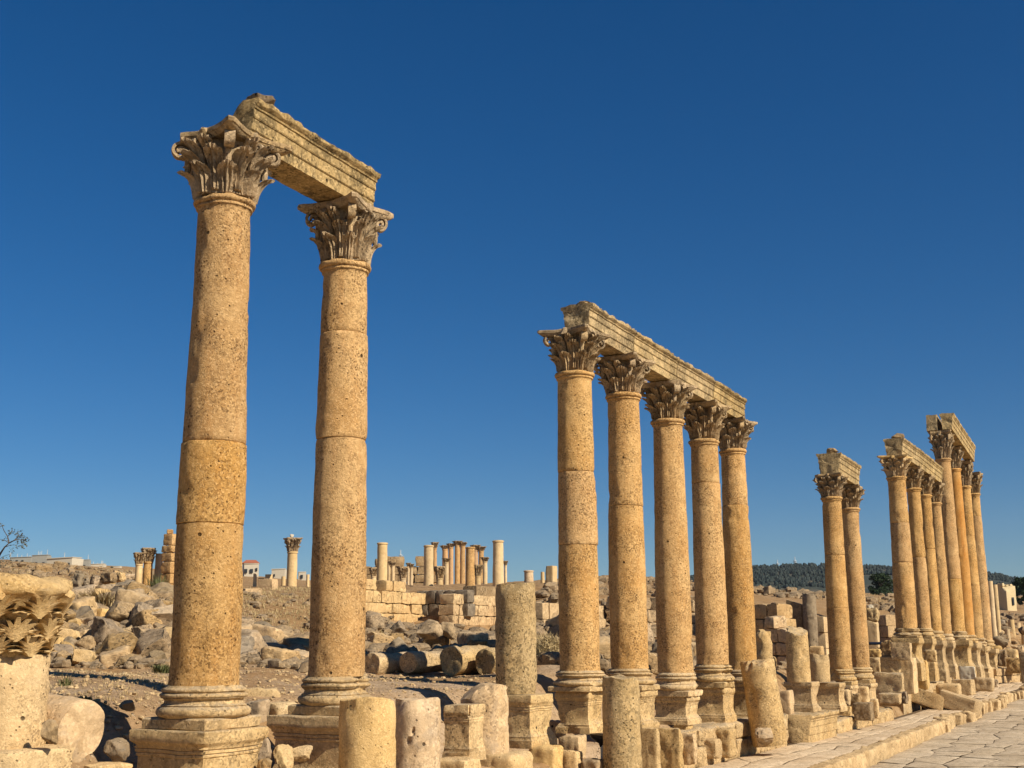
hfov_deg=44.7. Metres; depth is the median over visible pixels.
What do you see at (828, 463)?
lintel
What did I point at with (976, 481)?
column
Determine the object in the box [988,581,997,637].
ruined column
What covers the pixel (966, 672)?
stone block
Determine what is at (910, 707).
stylobate
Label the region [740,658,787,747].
column stump
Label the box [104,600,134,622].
boulder
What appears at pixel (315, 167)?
lintel
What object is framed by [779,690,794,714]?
stone block
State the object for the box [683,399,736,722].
column
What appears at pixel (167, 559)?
block pier
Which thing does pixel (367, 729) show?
column stump
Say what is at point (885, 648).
stone block
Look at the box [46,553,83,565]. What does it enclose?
house
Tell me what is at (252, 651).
boulder
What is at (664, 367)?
lintel
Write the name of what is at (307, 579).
ruined column
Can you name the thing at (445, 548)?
ruined column
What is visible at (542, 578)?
ruined column
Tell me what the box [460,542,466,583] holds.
ruined column
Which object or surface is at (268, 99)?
loose stone
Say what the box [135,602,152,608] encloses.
boulder
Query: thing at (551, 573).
pier
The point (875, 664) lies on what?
stone block
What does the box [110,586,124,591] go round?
boulder
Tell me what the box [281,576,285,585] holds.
ruined column
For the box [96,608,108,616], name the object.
boulder
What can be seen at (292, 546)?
ruined column
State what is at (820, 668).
column stump
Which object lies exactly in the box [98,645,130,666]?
boulder
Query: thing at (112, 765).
boulder
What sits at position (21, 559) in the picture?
house
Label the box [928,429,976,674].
column
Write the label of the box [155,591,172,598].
boulder
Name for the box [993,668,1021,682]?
masonry wall
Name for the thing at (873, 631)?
pier
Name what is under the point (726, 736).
stone block
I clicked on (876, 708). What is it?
stone block
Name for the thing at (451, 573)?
ruined column
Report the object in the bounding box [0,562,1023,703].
rubble
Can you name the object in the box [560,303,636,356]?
lintel
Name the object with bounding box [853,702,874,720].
stone block
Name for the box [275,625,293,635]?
boulder
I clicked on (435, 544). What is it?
ruined column
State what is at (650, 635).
boulder
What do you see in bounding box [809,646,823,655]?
stone block
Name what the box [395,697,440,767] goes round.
column stump
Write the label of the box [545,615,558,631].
boulder
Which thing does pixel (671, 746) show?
stone block
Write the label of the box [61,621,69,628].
boulder
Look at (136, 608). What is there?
boulder
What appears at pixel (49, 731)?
boulder
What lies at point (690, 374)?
lintel
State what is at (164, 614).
boulder
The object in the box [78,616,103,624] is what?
boulder
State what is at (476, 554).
ruined column
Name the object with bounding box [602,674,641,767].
column stump
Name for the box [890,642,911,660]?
stone block
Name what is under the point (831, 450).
loose stone
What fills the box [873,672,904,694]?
stone block
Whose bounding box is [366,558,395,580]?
masonry wall
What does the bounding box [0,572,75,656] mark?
leafy capital
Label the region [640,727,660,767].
stone block
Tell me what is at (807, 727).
beam fragment
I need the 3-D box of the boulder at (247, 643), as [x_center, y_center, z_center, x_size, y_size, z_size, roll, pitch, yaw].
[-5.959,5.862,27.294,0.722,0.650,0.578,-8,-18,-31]
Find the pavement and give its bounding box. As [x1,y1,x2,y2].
[699,682,1023,767]
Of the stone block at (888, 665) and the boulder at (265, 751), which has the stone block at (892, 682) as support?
the stone block at (888, 665)
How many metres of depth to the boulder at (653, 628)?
50.30 m
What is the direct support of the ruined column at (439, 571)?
on the ground at (546, 677)
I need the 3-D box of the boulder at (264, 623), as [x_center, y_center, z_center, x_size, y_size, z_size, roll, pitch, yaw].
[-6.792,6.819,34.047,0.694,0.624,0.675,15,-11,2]
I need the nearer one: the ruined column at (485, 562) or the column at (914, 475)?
the column at (914, 475)
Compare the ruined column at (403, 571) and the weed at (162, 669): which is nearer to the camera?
the weed at (162, 669)
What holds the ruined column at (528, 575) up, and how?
on the ground at (546, 677)
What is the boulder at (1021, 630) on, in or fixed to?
on the ground at (546, 677)
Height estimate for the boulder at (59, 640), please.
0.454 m
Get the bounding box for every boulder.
[35,564,52,571]
[40,719,57,744]
[50,644,73,659]
[52,561,67,568]
[54,649,72,658]
[55,634,64,643]
[58,628,80,639]
[60,641,74,648]
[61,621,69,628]
[63,636,77,647]
[64,565,76,568]
[64,609,75,621]
[67,618,82,625]
[70,596,97,615]
[72,649,97,664]
[74,584,97,597]
[74,635,96,648]
[75,605,94,617]
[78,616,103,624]
[79,629,88,636]
[84,762,132,767]
[91,616,123,643]
[92,588,109,595]
[95,632,137,654]
[95,642,101,650]
[96,588,144,606]
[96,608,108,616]
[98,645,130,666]
[100,584,115,589]
[103,737,129,761]
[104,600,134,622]
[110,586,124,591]
[114,589,156,603]
[115,654,136,665]
[116,579,134,584]
[119,700,134,710]
[124,581,151,593]
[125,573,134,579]
[129,604,144,624]
[131,609,162,626]
[131,625,152,633]
[133,626,153,637]
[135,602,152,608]
[136,628,170,656]
[144,598,165,607]
[147,590,159,598]
[147,650,166,659]
[150,582,173,595]
[151,604,172,624]
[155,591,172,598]
[160,622,172,628]
[162,600,172,604]
[163,627,171,637]
[240,635,254,653]
[241,624,251,629]
[241,629,267,651]
[242,618,254,623]
[242,650,256,653]
[251,624,287,641]
[255,621,272,626]
[257,758,271,767]
[258,738,272,760]
[260,646,300,660]
[262,635,278,643]
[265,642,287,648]
[273,744,293,767]
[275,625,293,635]
[278,633,308,643]
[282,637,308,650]
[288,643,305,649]
[293,745,312,761]
[294,649,308,656]
[366,612,384,629]
[366,632,384,639]
[370,633,393,642]
[386,637,408,649]
[386,647,398,653]
[389,620,405,633]
[389,633,403,639]
[404,630,415,637]
[415,619,442,639]
[423,635,454,646]
[440,622,455,639]
[457,632,488,644]
[467,640,487,645]
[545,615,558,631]
[548,624,558,636]
[599,618,605,627]
[599,636,609,654]
[604,652,610,659]
[648,624,652,641]
[648,652,658,674]
[650,642,693,659]
[651,625,655,633]
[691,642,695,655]
[754,727,772,746]
[993,636,1008,648]
[1018,627,1023,634]
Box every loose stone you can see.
[246,93,275,104]
[826,448,838,452]
[891,433,904,437]
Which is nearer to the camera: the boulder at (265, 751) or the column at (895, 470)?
the boulder at (265, 751)
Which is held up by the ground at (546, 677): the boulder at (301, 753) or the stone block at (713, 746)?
the boulder at (301, 753)
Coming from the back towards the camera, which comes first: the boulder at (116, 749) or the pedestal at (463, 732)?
the pedestal at (463, 732)
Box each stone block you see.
[0,744,75,767]
[72,573,84,586]
[83,578,89,585]
[89,575,99,584]
[99,572,116,583]
[116,572,125,581]
[245,687,280,696]
[246,699,269,722]
[269,701,296,714]
[440,756,480,767]
[480,750,532,767]
[529,744,562,767]
[549,720,565,737]
[558,734,586,757]
[563,750,582,767]
[581,758,602,767]
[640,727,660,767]
[657,727,683,767]
[674,725,692,729]
[681,733,697,764]
[702,738,721,758]
[715,727,736,757]
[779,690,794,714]
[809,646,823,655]
[838,706,853,715]
[844,689,850,705]
[850,693,861,707]
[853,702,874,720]
[858,686,869,701]
[866,608,879,621]
[869,649,880,657]
[869,657,880,673]
[870,699,878,718]
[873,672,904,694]
[878,692,901,704]
[880,656,900,672]
[881,640,890,656]
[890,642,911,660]
[900,657,918,693]
[900,691,907,703]
[911,688,944,710]
[918,660,929,689]
[923,650,936,661]
[936,683,961,693]
[939,689,982,717]
[951,679,975,694]
[959,666,975,679]
[974,677,994,691]
[997,649,1007,666]
[1005,648,1018,657]
[1006,657,1020,673]
[1016,646,1023,654]
[1019,652,1023,682]
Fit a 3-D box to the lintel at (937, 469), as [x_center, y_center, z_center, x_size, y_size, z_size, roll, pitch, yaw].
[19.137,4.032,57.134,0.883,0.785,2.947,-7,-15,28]
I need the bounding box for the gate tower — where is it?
[997,583,1016,610]
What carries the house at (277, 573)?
on the ground at (546, 677)
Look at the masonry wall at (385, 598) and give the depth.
47.35 m
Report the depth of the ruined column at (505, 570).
148.43 m
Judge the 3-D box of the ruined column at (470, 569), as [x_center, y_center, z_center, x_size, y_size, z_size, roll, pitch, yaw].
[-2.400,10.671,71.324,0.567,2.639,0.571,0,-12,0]
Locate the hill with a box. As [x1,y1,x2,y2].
[690,567,1022,595]
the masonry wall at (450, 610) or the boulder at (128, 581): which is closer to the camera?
the boulder at (128, 581)
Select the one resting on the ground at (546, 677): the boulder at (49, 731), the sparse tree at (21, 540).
the sparse tree at (21, 540)
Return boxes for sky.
[0,0,1023,583]
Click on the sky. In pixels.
(816, 207)
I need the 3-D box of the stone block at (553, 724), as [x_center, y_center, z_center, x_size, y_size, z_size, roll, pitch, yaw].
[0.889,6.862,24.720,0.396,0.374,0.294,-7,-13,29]
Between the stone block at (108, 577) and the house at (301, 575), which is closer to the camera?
the stone block at (108, 577)
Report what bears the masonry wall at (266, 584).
on the ground at (546, 677)
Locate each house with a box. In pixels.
[10,553,31,561]
[29,549,51,562]
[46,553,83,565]
[79,555,90,565]
[91,561,105,566]
[242,560,259,576]
[271,568,286,578]
[298,572,305,579]
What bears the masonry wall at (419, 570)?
on the ground at (546, 677)
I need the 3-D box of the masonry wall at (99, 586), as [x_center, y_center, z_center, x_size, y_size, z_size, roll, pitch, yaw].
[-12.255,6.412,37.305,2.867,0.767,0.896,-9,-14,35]
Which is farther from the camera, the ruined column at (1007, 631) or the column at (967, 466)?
the ruined column at (1007, 631)
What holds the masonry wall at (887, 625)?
on the ground at (546, 677)
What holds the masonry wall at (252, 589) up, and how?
on the ground at (546, 677)
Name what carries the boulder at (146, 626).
on the ground at (546, 677)
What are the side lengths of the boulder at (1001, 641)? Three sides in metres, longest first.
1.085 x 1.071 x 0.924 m
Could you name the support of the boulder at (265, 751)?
on the ground at (546, 677)
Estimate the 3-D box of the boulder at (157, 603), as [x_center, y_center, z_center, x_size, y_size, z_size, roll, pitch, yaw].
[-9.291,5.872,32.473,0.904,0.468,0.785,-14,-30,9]
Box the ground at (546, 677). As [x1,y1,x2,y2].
[0,559,1023,767]
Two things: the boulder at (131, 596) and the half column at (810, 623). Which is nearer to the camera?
the boulder at (131, 596)
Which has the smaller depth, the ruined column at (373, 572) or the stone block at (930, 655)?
the stone block at (930, 655)
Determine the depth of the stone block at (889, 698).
46.40 m
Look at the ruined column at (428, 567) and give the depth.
73.15 m
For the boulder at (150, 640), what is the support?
on the ground at (546, 677)
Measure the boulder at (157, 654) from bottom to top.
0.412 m
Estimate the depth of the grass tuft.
33.77 m
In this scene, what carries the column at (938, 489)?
on the stylobate
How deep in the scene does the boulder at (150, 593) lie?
35.33 m
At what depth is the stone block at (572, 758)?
21.77 m
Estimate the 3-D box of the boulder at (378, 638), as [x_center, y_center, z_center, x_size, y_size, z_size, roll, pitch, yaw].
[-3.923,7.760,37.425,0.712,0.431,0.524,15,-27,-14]
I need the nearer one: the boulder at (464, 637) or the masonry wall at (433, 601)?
the boulder at (464, 637)
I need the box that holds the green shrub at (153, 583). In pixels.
[142,571,170,586]
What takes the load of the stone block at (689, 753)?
on the footing at (704, 731)
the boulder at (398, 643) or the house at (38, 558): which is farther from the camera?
the house at (38, 558)
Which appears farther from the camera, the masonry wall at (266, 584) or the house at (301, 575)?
the house at (301, 575)
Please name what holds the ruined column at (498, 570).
on the ground at (546, 677)
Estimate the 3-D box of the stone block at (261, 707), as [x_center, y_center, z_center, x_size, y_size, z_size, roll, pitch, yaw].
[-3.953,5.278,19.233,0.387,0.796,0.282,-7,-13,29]
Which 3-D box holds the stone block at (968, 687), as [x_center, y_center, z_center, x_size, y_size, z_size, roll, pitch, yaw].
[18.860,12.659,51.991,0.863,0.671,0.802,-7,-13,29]
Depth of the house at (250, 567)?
266.41 m
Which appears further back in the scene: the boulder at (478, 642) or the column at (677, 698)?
the boulder at (478, 642)
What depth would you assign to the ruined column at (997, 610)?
84.47 m
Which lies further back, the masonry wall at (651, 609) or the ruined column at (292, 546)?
the ruined column at (292, 546)
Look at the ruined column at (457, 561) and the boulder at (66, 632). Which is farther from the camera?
the ruined column at (457, 561)
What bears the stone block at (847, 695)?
on the stone block at (849, 712)
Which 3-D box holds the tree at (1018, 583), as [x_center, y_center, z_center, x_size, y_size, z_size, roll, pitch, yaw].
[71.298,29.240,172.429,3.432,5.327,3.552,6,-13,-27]
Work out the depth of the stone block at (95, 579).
42.64 m
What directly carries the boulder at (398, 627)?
on the ground at (546, 677)
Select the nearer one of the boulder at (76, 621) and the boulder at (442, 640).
the boulder at (76, 621)
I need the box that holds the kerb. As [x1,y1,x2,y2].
[807,686,1023,767]
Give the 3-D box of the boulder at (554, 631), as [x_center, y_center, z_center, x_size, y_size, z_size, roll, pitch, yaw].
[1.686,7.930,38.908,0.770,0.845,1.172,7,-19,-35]
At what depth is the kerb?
37.32 m
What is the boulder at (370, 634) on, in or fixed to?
on the ground at (546, 677)
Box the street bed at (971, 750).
[881,701,1023,767]
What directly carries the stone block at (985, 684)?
on the pavement
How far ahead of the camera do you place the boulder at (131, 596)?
32.65 m
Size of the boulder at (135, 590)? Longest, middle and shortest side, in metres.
1.319 x 0.908 x 0.603 m
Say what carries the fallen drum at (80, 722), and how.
on the stone block at (52, 756)
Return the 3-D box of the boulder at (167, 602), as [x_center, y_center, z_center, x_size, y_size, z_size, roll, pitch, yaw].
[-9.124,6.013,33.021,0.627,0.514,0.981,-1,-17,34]
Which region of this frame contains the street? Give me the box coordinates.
[868,699,1023,767]
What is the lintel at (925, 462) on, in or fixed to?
on the column at (927, 482)
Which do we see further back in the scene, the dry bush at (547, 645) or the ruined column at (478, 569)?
the ruined column at (478, 569)
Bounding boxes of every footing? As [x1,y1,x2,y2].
[670,713,788,767]
[836,708,893,733]
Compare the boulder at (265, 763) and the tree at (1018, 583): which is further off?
the tree at (1018, 583)
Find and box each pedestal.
[442,704,485,759]
[507,693,556,748]
[784,681,821,711]
[817,682,847,711]
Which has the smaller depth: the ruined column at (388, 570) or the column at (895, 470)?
the column at (895, 470)
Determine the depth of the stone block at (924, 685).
49.41 m
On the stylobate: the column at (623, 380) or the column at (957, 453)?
the column at (957, 453)
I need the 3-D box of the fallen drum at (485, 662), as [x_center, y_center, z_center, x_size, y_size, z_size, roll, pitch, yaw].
[-0.139,6.737,30.206,0.694,0.697,1.887,-8,-14,33]
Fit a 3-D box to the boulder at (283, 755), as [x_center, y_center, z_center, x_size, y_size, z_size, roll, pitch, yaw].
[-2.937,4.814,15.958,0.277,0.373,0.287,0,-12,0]
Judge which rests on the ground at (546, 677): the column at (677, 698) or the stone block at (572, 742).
the stone block at (572, 742)
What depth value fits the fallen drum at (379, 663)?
29.95 m
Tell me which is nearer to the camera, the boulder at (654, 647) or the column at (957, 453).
the boulder at (654, 647)
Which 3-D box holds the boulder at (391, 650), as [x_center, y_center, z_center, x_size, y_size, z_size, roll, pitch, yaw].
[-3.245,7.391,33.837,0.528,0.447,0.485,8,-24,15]
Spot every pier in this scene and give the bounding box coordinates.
[161,529,175,584]
[545,566,556,582]
[786,600,803,628]
[867,620,879,648]
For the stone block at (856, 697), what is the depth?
39.94 m
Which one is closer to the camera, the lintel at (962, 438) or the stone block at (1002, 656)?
the lintel at (962, 438)
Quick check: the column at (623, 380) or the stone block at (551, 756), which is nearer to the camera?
the stone block at (551, 756)
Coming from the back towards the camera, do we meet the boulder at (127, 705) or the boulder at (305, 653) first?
the boulder at (305, 653)
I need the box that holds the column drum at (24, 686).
[0,654,50,748]
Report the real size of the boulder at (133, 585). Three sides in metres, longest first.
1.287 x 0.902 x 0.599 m
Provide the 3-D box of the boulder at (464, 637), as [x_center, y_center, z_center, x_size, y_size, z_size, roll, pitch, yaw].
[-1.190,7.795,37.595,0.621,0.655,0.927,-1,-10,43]
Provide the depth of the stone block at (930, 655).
50.19 m
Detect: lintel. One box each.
[233,97,380,205]
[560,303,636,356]
[632,332,679,381]
[676,359,715,402]
[712,380,746,418]
[816,452,861,484]
[883,438,920,466]
[919,450,931,474]
[926,414,953,446]
[930,459,943,481]
[939,413,975,461]
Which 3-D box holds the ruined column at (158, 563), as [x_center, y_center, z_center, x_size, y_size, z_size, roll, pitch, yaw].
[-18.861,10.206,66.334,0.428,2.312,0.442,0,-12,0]
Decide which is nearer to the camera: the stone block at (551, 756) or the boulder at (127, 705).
the boulder at (127, 705)
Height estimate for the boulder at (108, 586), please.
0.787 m
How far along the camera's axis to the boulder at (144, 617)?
30.16 m
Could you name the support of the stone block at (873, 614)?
on the pier at (873, 631)
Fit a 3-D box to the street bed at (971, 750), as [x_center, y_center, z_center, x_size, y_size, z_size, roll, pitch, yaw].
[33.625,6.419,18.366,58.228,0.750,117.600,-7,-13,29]
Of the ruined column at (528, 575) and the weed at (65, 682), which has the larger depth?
the ruined column at (528, 575)
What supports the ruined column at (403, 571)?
on the ground at (546, 677)
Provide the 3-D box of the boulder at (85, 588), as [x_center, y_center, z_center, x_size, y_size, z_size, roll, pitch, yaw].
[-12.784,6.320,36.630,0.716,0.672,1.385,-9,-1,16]
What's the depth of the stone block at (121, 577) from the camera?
43.44 m
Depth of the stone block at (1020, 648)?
73.18 m
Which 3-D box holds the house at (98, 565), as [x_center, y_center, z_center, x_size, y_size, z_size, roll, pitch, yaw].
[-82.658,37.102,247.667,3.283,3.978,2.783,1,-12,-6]
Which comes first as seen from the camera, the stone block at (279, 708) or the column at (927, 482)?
the stone block at (279, 708)
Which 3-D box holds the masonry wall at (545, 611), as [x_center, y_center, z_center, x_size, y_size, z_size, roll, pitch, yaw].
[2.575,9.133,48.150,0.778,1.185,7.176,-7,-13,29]
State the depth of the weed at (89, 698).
16.97 m
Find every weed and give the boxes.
[57,676,73,685]
[77,694,93,699]
[148,663,169,672]
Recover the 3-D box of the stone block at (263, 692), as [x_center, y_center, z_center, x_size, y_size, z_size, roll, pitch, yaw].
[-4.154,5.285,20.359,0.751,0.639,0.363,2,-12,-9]
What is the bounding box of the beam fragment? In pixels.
[786,709,838,742]
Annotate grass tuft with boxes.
[73,588,157,606]
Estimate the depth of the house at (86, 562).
243.37 m
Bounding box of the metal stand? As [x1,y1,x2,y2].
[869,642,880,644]
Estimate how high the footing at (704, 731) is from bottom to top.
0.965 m
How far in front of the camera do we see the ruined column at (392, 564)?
148.44 m
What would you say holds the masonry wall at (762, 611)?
on the ground at (546, 677)
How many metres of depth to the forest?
880.41 m
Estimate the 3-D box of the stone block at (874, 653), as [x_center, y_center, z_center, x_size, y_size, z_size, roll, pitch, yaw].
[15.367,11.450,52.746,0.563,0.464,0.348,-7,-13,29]
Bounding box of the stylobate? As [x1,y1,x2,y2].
[876,667,994,714]
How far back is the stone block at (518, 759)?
19.89 m
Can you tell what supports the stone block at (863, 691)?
on the footing at (846, 723)
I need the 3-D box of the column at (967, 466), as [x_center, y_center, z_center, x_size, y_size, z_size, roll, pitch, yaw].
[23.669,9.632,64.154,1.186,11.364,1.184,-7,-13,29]
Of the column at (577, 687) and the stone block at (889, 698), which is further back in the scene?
the stone block at (889, 698)
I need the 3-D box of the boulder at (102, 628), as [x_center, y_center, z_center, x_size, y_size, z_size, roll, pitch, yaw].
[-9.297,5.839,28.713,0.967,0.812,1.207,16,-11,-5]
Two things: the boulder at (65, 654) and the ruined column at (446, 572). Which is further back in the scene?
the ruined column at (446, 572)
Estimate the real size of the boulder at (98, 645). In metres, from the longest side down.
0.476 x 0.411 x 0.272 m
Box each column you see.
[129,115,292,767]
[133,552,145,582]
[140,547,156,586]
[154,553,161,581]
[253,573,256,586]
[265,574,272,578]
[266,191,393,767]
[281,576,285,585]
[283,537,302,586]
[306,574,309,586]
[368,568,376,579]
[377,542,387,580]
[387,561,391,580]
[390,562,396,580]
[397,566,408,581]
[406,563,410,584]
[409,564,413,584]
[423,545,433,585]
[431,542,438,583]
[433,566,445,584]
[440,545,448,583]
[441,558,450,584]
[446,543,454,583]
[452,541,461,583]
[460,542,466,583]
[465,547,474,585]
[470,545,479,564]
[474,565,483,584]
[478,546,486,582]
[480,557,488,583]
[492,540,503,585]
[503,561,507,582]
[524,570,533,582]
[537,324,610,733]
[541,572,544,582]
[594,352,659,727]
[640,379,702,724]
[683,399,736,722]
[719,416,757,717]
[802,593,818,646]
[812,472,858,693]
[841,484,878,703]
[877,454,926,680]
[906,465,939,680]
[921,474,949,682]
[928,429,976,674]
[931,481,958,678]
[951,446,984,677]
[961,460,992,677]
[971,472,1000,683]
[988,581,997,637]
[993,585,1000,635]
[1005,629,1010,641]
[1008,620,1015,636]
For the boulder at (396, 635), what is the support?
on the ground at (546, 677)
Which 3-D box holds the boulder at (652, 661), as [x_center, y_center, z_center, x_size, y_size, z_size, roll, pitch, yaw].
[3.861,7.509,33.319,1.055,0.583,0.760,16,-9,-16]
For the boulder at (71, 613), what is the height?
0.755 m
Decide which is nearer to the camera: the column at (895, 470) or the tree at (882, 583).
the column at (895, 470)
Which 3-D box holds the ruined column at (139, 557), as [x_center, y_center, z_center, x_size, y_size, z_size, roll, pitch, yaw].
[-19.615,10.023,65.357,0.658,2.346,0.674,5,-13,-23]
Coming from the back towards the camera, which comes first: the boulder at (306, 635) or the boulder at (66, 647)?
the boulder at (306, 635)
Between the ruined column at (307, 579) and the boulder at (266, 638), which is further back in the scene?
the ruined column at (307, 579)
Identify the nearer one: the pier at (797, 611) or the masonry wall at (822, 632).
the pier at (797, 611)
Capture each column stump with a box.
[338,697,395,767]
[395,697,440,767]
[460,682,508,753]
[495,582,536,693]
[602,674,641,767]
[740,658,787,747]
[756,629,772,659]
[785,626,810,682]
[809,653,829,681]
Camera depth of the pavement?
33.32 m
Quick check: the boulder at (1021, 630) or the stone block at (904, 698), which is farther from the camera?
the boulder at (1021, 630)
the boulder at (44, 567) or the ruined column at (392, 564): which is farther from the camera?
the ruined column at (392, 564)
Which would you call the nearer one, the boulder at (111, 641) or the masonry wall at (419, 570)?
the boulder at (111, 641)
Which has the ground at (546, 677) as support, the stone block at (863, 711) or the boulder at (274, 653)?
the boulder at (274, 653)
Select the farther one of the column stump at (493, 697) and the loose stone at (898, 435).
the loose stone at (898, 435)
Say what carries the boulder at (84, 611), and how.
on the ground at (546, 677)
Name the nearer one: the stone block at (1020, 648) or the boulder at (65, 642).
the boulder at (65, 642)
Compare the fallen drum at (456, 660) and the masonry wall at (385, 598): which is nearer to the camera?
the fallen drum at (456, 660)
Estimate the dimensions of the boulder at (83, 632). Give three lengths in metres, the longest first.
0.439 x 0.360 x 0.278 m
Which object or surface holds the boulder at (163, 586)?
on the ground at (546, 677)
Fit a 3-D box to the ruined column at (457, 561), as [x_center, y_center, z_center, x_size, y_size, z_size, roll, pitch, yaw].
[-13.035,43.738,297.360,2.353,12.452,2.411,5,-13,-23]
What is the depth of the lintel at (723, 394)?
33.02 m
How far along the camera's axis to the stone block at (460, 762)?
17.70 m
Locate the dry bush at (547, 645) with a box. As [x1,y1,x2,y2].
[536,629,559,655]
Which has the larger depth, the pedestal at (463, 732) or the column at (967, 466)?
the column at (967, 466)
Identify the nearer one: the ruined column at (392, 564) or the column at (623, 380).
the column at (623, 380)
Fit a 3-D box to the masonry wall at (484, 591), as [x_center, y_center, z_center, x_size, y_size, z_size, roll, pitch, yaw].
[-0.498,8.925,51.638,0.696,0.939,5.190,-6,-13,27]
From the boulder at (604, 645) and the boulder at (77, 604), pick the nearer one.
the boulder at (77, 604)
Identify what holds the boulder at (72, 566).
on the ground at (546, 677)
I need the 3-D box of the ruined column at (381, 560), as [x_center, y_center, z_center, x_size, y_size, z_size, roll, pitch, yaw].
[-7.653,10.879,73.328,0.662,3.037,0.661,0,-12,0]
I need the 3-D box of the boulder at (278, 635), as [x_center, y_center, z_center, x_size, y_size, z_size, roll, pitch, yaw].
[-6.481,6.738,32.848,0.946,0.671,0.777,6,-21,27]
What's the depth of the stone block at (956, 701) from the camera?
48.21 m
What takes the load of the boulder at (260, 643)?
on the ground at (546, 677)
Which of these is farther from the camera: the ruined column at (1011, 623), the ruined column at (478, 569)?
the ruined column at (478, 569)
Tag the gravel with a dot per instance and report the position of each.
(117, 727)
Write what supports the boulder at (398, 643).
on the ground at (546, 677)
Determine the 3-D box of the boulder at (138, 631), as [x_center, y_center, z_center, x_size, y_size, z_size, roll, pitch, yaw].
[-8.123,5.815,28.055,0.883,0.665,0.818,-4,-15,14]
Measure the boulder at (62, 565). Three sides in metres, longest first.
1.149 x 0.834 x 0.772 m
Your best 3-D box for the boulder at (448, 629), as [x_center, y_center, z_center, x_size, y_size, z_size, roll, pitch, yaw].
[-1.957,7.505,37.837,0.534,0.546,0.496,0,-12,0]
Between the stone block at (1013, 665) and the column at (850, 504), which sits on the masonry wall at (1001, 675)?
the stone block at (1013, 665)
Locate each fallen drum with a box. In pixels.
[46,693,104,762]
[365,652,422,674]
[399,651,442,673]
[440,645,489,675]
[475,647,495,674]
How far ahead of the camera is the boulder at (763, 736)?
29.81 m
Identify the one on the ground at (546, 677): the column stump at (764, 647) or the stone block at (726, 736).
the column stump at (764, 647)
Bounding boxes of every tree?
[0,523,29,567]
[868,573,893,594]
[1012,576,1023,604]
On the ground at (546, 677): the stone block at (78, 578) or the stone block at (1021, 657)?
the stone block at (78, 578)
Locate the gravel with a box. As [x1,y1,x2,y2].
[49,664,495,766]
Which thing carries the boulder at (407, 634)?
on the ground at (546, 677)
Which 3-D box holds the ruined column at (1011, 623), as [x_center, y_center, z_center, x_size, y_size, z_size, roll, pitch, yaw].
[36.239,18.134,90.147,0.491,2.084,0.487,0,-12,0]
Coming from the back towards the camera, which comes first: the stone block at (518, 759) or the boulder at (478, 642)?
the boulder at (478, 642)
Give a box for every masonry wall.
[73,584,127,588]
[243,588,261,594]
[258,579,277,589]
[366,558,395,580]
[366,579,427,622]
[387,556,435,583]
[417,590,475,616]
[438,593,495,625]
[463,586,495,605]
[535,602,607,622]
[605,596,695,632]
[754,603,795,655]
[765,616,786,663]
[817,616,828,654]
[878,615,895,647]
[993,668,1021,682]
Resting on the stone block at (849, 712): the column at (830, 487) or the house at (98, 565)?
the column at (830, 487)
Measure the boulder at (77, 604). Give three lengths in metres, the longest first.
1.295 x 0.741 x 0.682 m
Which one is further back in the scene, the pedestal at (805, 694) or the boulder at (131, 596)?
the pedestal at (805, 694)
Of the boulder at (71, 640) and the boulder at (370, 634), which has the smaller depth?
the boulder at (71, 640)
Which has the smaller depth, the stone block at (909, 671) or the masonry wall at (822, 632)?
the stone block at (909, 671)
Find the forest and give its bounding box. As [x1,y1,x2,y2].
[690,562,1019,591]
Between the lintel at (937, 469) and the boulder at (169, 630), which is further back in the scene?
the lintel at (937, 469)
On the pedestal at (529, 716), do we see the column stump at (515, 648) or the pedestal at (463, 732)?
the column stump at (515, 648)
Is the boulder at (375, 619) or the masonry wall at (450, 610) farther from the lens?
the masonry wall at (450, 610)
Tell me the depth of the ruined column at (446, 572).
148.37 m
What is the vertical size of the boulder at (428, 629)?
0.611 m
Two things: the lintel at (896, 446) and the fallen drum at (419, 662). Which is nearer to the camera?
the fallen drum at (419, 662)
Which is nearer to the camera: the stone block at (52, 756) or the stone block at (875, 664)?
the stone block at (52, 756)
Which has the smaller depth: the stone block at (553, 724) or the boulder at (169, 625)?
the stone block at (553, 724)

